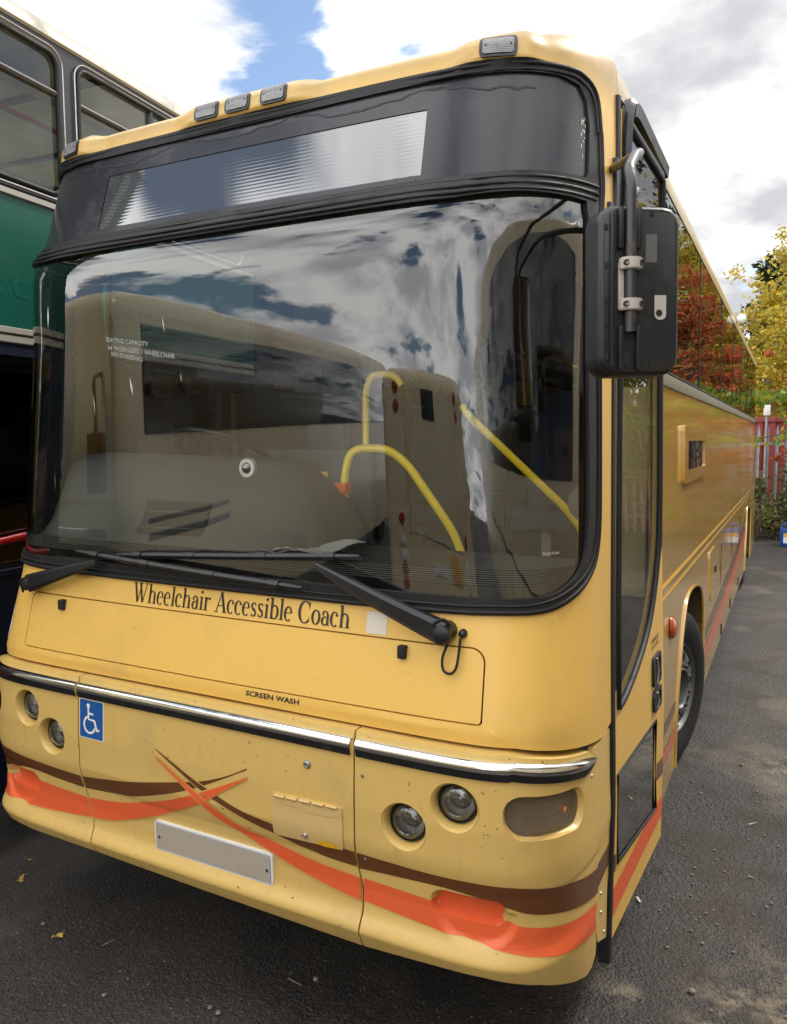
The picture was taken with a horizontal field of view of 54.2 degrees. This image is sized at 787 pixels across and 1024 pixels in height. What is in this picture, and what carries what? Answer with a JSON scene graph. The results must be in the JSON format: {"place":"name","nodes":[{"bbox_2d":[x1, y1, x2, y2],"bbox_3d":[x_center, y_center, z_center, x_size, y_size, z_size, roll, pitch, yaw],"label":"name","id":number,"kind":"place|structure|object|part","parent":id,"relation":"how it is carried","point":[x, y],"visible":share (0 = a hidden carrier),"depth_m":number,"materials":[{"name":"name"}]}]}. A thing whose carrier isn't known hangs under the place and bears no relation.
{"place":"outdoors","nodes":[
{"label":"outdoors","id":0,"kind":"place"},
{"bbox_2d":[0,0,188,801],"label":"double decker bus","id":1,"kind":"object","parent":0,"point":[60,90],"visible":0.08,"depth_m":4.03,"materials":[{"name":"green metal"}]},
{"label":"lower window","id":2,"kind":"part","parent":1,"relation":"part of","materials":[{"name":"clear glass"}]},
{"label":"upper window","id":3,"kind":"part","parent":1,"relation":"part of","materials":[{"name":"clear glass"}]},
{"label":"upper window","id":4,"kind":"part","parent":1,"relation":"part of","materials":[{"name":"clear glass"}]},
{"bbox_2d":[271,539,365,553],"bbox_3d":[-0.288,0.134,2.982,0.353,0.040,0.145,0,5,5],"label":"paper sheet","id":5,"kind":"object","parent":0,"point":[333,546],"visible":0.8,"depth_m":2.97,"materials":[{"name":"white paper"}]},
{"bbox_2d":[0,526,786,1023],"bbox_3d":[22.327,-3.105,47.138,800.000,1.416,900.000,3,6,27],"label":"ground","id":6,"kind":"structure","parent":0,"point":[184,928],"depth_m":3.31,"materials":[{"name":"grey asphalt"}]},
{"bbox_2d":[17,874,24,881],"bbox_3d":[-1.808,1.779,3.737,0.034,0.005,0.077,-1,6,-13],"label":"dry leaf","id":7,"kind":"object","parent":6,"relation":"on","point":[21,877],"visible":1,"depth_m":3.73,"materials":[{"name":"plant"}]},
{"bbox_2d":[52,932,63,937],"bbox_3d":[-1.438,1.816,3.299,0.056,0.010,0.034,-4,6,-33],"label":"dry leaf","id":8,"kind":"object","parent":6,"relation":"on","point":[60,934],"visible":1,"depth_m":3.30,"materials":[{"name":"yellow plant"}]},
{"bbox_2d":[0,30,755,984],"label":"coach","id":9,"kind":"object","parent":6,"relation":"on","point":[454,340],"visible":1,"depth_m":2.84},
{"bbox_2d":[107,238,254,455],"bbox_3d":[-1.151,-0.777,4.268,0.037,1.540,1.230,3,6,27],"label":"driver window","id":10,"kind":"structure","parent":9,"relation":"in","point":[203,292],"depth_m":4.20,"materials":[{"name":"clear glass"}]},
{"bbox_2d":[260,549,297,552],"bbox_3d":[-0.424,0.147,2.958,0.176,0.016,0.077,1,6,12],"label":"paper slip","id":11,"kind":"object","parent":9,"relation":"on","point":[278,552],"visible":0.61,"depth_m":2.93,"materials":[{"name":"white paper"}]},
{"bbox_2d":[270,263,370,397],"bbox_3d":[-0.511,-1.251,5.445,0.021,0.833,1.448,3,6,27],"label":"side window","id":12,"kind":"structure","parent":9,"relation":"in","point":[308,355],"depth_m":5.35,"materials":[{"name":"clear glass"}]},
{"bbox_2d":[381,300,454,402],"bbox_3d":[0.213,-1.385,6.843,0.021,0.833,1.688,3,6,27],"label":"side window","id":13,"kind":"structure","parent":9,"relation":"in","point":[424,371],"depth_m":6.83,"materials":[{"name":"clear glass"}]},
{"bbox_2d":[454,328,502,406],"bbox_3d":[0.929,-1.519,8.228,0.021,0.833,1.418,3,6,27],"label":"side window","id":14,"kind":"structure","parent":9,"relation":"in","point":[481,380],"depth_m":8.24,"materials":[{"name":"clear glass"}]},
{"bbox_2d":[509,344,538,408],"bbox_3d":[1.577,-1.640,9.480,0.021,0.833,1.388,3,6,27],"label":"side window","id":15,"kind":"structure","parent":9,"relation":"in","point":[522,385],"depth_m":9.53,"materials":[{"name":"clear glass"}]},
{"bbox_2d":[543,355,566,407],"bbox_3d":[2.230,-1.761,10.741,0.021,0.833,1.438,3,6,27],"label":"side window","id":16,"kind":"structure","parent":9,"relation":"in","point":[550,384],"depth_m":10.73,"materials":[{"name":"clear glass"}]},
{"bbox_2d":[572,364,577,389],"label":"side window","id":17,"kind":"structure","parent":9,"relation":"in","point":[574,387],"depth_m":11.79,"materials":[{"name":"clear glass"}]},
{"bbox_2d":[598,94,665,963],"bbox_3d":[0.951,0.051,3.014,0.146,2.980,1.034,3,6,27],"label":"passenger door","id":18,"kind":"structure","parent":9,"relation":"in","point":[636,726],"depth_m":3.00,"materials":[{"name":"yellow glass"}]},
{"bbox_2d":[666,192,700,386],"bbox_3d":[1.587,-1.139,4.223,0.021,0.833,1.708,3,6,27],"label":"side window","id":19,"kind":"structure","parent":9,"relation":"in","point":[686,367],"depth_m":4.39,"materials":[{"name":"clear glass"}]},
{"bbox_2d":[699,261,721,398],"bbox_3d":[2.370,-1.285,5.736,0.021,0.833,1.688,3,6,27],"label":"side window","id":20,"kind":"structure","parent":9,"relation":"in","point":[711,302],"depth_m":5.61,"materials":[{"name":"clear glass"}]},
{"bbox_2d":[721,302,732,405],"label":"side window","id":21,"kind":"structure","parent":9,"relation":"in","point":[727,324],"depth_m":7.06,"materials":[{"name":"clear glass"}]},
{"bbox_2d":[732,326,740,409],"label":"side window","id":22,"kind":"structure","parent":9,"relation":"in","point":[736,339],"depth_m":8.33,"materials":[{"name":"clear glass"}]},
{"bbox_2d":[740,341,747,412],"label":"side window","id":23,"kind":"structure","parent":9,"relation":"in","point":[744,353],"depth_m":9.60,"materials":[{"name":"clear glass"}]},
{"bbox_2d":[747,353,751,415],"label":"side window","id":24,"kind":"structure","parent":9,"relation":"in","point":[749,377],"depth_m":10.87,"materials":[{"name":"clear glass"}]},
{"bbox_2d":[751,363,755,417],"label":"side window","id":25,"kind":"structure","parent":9,"relation":"in","point":[754,368],"depth_m":12.12,"materials":[{"name":"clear glass"}]},
{"bbox_2d":[688,987,695,993],"bbox_3d":[1.153,1.847,2.971,0.029,0.018,0.028,3,6,27],"label":"stone","id":26,"kind":"object","parent":6,"relation":"on","point":[691,990],"visible":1,"depth_m":2.96,"materials":[{"name":"grey stone"}]},
{"bbox_2d":[723,223,786,416],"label":"birch tree","id":27,"kind":"object","parent":6,"relation":"on","point":[780,302],"visible":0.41,"depth_m":20.22,"materials":[{"name":"yellow plant"}]},
{"bbox_2d":[731,285,786,415],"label":"birch tree","id":28,"kind":"object","parent":6,"relation":"on","point":[749,315],"visible":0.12,"depth_m":21.92,"materials":[{"name":"yellow plant"}]},
{"bbox_2d":[741,253,786,412],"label":"conifer tree","id":29,"kind":"object","parent":6,"relation":"on","point":[764,269],"visible":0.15,"depth_m":25.56,"materials":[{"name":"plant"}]},
{"bbox_2d":[754,480,785,537],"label":"shrub","id":30,"kind":"object","parent":6,"relation":"on","point":[763,515],"visible":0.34,"depth_m":16.14,"materials":[{"name":"green plant"}]},
{"bbox_2d":[754,417,786,520],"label":"shipping container","id":31,"kind":"object","parent":6,"relation":"on","point":[773,422],"visible":0.04,"depth_m":18.29,"materials":[{"name":"red metal"}]},
{"bbox_2d":[754,464,786,537],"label":"shrub","id":32,"kind":"object","parent":6,"relation":"on","point":[770,528],"visible":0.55,"depth_m":16.65,"materials":[{"name":"green plant"}]},
{"bbox_2d":[754,405,786,531],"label":"palisade fence","id":33,"kind":"object","parent":6,"relation":"on","point":[767,411],"visible":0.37,"depth_m":17.19,"materials":[{"name":"red metal"}]},
{"bbox_2d":[755,305,786,445],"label":"birch tree","id":34,"kind":"object","parent":6,"relation":"on","point":[777,360],"visible":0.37,"depth_m":19.03,"materials":[{"name":"green plant"}]},
{"bbox_2d":[755,388,786,407],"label":"leafy branch","id":35,"kind":"object","parent":34,"relation":"attached to","point":[779,397],"visible":0.91,"depth_m":12.83,"materials":[{"name":"green plant"}]},
{"bbox_2d":[778,406,786,424],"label":"leafy branch","id":36,"kind":"object","parent":35,"relation":"attached to","point":[782,413],"visible":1,"depth_m":13.04,"materials":[{"name":"green plant"}]},
{"bbox_2d":[763,345,786,465],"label":"creeper tree","id":37,"kind":"object","parent":6,"relation":"on","point":[776,458],"visible":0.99,"depth_m":16.46,"materials":[{"name":"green plant"}]},
{"bbox_2d":[763,503,786,540],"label":"shrub","id":38,"kind":"object","parent":6,"relation":"on","point":[781,521],"visible":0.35,"depth_m":16.07,"materials":[{"name":"green plant"}]},
{"bbox_2d":[779,523,786,546],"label":"jerrycan","id":39,"kind":"object","parent":6,"relation":"on","point":[783,536],"visible":1,"depth_m":15.10,"materials":[{"name":"blue plastic"}]},
{"bbox_2d":[0,551,786,1023],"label":"grit","id":40,"kind":"object","parent":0,"point":[598,963],"visible":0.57,"depth_m":3.44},
{"bbox_2d":[13,0,786,342],"label":"sky","id":41,"kind":"structure","parent":0,"point":[708,78],"materials":[{"name":"white"}]},
{"bbox_2d":[755,429,786,449],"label":"leafy branch","id":42,"kind":"object","parent":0,"point":[781,436],"visible":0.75,"depth_m":13.01,"materials":[{"name":"green plant"}]}
]}

